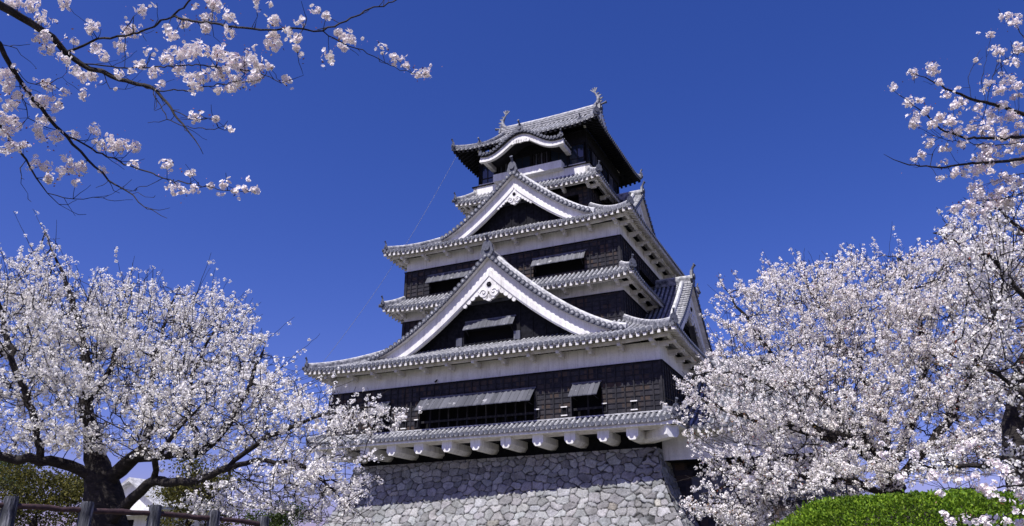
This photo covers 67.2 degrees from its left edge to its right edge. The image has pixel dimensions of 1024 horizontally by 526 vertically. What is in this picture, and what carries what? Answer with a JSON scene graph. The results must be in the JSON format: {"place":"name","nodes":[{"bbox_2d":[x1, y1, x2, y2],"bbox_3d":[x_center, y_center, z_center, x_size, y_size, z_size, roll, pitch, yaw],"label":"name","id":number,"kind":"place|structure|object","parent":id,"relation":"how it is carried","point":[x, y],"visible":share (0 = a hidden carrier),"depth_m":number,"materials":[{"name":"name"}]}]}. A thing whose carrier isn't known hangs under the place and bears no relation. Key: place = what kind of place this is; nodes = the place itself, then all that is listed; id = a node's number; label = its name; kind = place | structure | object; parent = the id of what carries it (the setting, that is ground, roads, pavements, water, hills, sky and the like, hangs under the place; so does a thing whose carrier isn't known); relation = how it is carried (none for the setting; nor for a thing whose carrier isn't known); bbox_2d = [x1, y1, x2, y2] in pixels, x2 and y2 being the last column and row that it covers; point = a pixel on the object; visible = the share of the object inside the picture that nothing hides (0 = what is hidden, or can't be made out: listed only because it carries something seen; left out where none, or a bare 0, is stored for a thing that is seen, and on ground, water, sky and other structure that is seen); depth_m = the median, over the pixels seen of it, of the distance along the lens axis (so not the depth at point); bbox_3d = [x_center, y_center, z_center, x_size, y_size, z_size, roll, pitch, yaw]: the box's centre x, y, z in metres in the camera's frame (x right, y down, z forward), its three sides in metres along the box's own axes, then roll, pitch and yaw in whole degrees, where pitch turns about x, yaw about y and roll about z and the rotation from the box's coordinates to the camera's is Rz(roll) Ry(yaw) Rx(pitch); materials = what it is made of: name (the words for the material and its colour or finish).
{"place":"outdoors","nodes":[
{"label":"outdoors","id":0,"kind":"place"},
{"bbox_2d":[121,477,220,525],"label":"white building","id":1,"kind":"structure","parent":0,"point":[130,485],"depth_m":55.23,"materials":[{"name":"paint"}]},
{"bbox_2d":[145,446,251,525],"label":"cherry tree","id":2,"kind":"object","parent":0,"point":[168,493],"visible":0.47,"depth_m":29.36,"materials":[{"name":"green plant"}]},
{"bbox_2d":[0,0,1023,525],"label":"sky","id":3,"kind":"structure","parent":0,"point":[752,128],"materials":[{"name":"blue"}]},
{"bbox_3d":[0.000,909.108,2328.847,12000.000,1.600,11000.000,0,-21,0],"label":"ground","id":4,"kind":"structure","parent":0,"visible":0},
{"bbox_2d":[0,435,40,494],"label":"broadleaf tree","id":5,"kind":"object","parent":4,"relation":"on","point":[4,466],"visible":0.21,"depth_m":32.01,"materials":[{"name":"green plant"}]},
{"bbox_2d":[0,462,83,525],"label":"hedge","id":6,"kind":"object","parent":4,"relation":"on","point":[70,493],"visible":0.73,"depth_m":28.36,"materials":[{"name":"green plant"}]},
{"bbox_2d":[0,496,268,525],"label":"log fence","id":7,"kind":"object","parent":4,"relation":"on","point":[85,510],"visible":1,"depth_m":11.99,"materials":[{"name":"brown wood"}]},
{"bbox_2d":[0,210,421,525],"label":"cherry tree","id":8,"kind":"object","parent":4,"relation":"on","point":[99,474],"visible":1,"depth_m":18.57,"materials":[{"name":"white plant"}]},
{"bbox_2d":[0,0,431,217],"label":"cherry tree","id":9,"kind":"object","parent":4,"relation":"on","point":[194,49],"visible":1,"depth_m":6.37,"materials":[{"name":"white plant"}]},
{"bbox_2d":[230,494,333,525],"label":"broadleaf tree","id":10,"kind":"object","parent":4,"relation":"on","point":[277,521],"visible":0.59,"depth_m":31.18,"materials":[{"name":"green plant"}]},
{"bbox_2d":[322,447,698,525],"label":"stone rampart","id":11,"kind":"object","parent":4,"relation":"on","point":[621,487],"visible":0.75,"depth_m":51.04,"materials":[{"name":"grey stone"}]},
{"bbox_2d":[302,88,714,488],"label":"castle keep","id":12,"kind":"structure","parent":11,"relation":"on","point":[547,302],"depth_m":57.66,"materials":[{"name":"black wood"}]},
{"bbox_2d":[374,412,389,431],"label":"window","id":13,"kind":"structure","parent":12,"relation":"in","point":[384,412],"depth_m":56.74,"materials":[{"name":"black wood"}]},
{"bbox_2d":[317,159,454,392],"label":"lightning cable","id":14,"kind":"object","parent":12,"relation":"attached to","point":[385,276],"visible":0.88,"depth_m":64.38,"materials":[{"name":"grey metal"}]},
{"bbox_2d":[419,401,533,431],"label":"window","id":15,"kind":"structure","parent":12,"relation":"in","point":[526,413],"depth_m":53.60,"materials":[{"name":"black wood"}]},
{"bbox_2d":[479,166,494,185],"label":"window","id":16,"kind":"structure","parent":12,"relation":"in","point":[487,176],"depth_m":71.77,"materials":[{"name":"black glass"}]},
{"bbox_2d":[515,155,529,168],"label":"window","id":17,"kind":"structure","parent":12,"relation":"in","point":[523,162],"depth_m":70.51,"materials":[{"name":"black glass"}]},
{"bbox_2d":[551,150,566,166],"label":"window","id":18,"kind":"structure","parent":12,"relation":"in","point":[555,156],"depth_m":69.05,"materials":[{"name":"black glass"}]},
{"bbox_2d":[568,143,585,165],"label":"window","id":19,"kind":"structure","parent":12,"relation":"in","point":[576,157],"depth_m":68.29,"materials":[{"name":"black glass"}]},
{"bbox_2d":[571,395,601,419],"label":"window","id":20,"kind":"structure","parent":12,"relation":"in","point":[587,408],"depth_m":50.30,"materials":[{"name":"black wood"}]},
{"bbox_2d":[587,145,590,161],"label":"window","id":21,"kind":"structure","parent":12,"relation":"in","point":[588,149],"depth_m":68.78,"materials":[{"name":"black glass"}]},
{"bbox_2d":[604,168,606,180],"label":"window","id":22,"kind":"structure","parent":12,"relation":"in","point":[605,171],"depth_m":72.66,"materials":[{"name":"black glass"}]},
{"bbox_2d":[662,354,862,525],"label":"gate annex","id":23,"kind":"object","parent":4,"relation":"on","point":[677,453],"visible":0.1,"depth_m":49.05,"materials":[{"name":"paint"}]},
{"bbox_2d":[660,196,1023,525],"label":"cherry tree","id":24,"kind":"object","parent":4,"relation":"on","point":[861,441],"visible":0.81,"depth_m":20.32,"materials":[{"name":"white plant"}]},
{"bbox_2d":[769,486,1023,525],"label":"clipped hedge","id":25,"kind":"object","parent":4,"relation":"on","point":[915,508],"visible":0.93,"depth_m":8.52,"materials":[{"name":"green plant"}]},
{"bbox_2d":[876,10,1023,525],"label":"cherry tree","id":26,"kind":"object","parent":4,"relation":"on","point":[997,199],"visible":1,"depth_m":8.63,"materials":[{"name":"white plant"}]},
{"bbox_2d":[898,167,1023,492],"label":"cherry tree","id":27,"kind":"object","parent":4,"relation":"on","point":[1012,443],"visible":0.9,"depth_m":12.79,"materials":[{"name":"white plant"}]}
]}

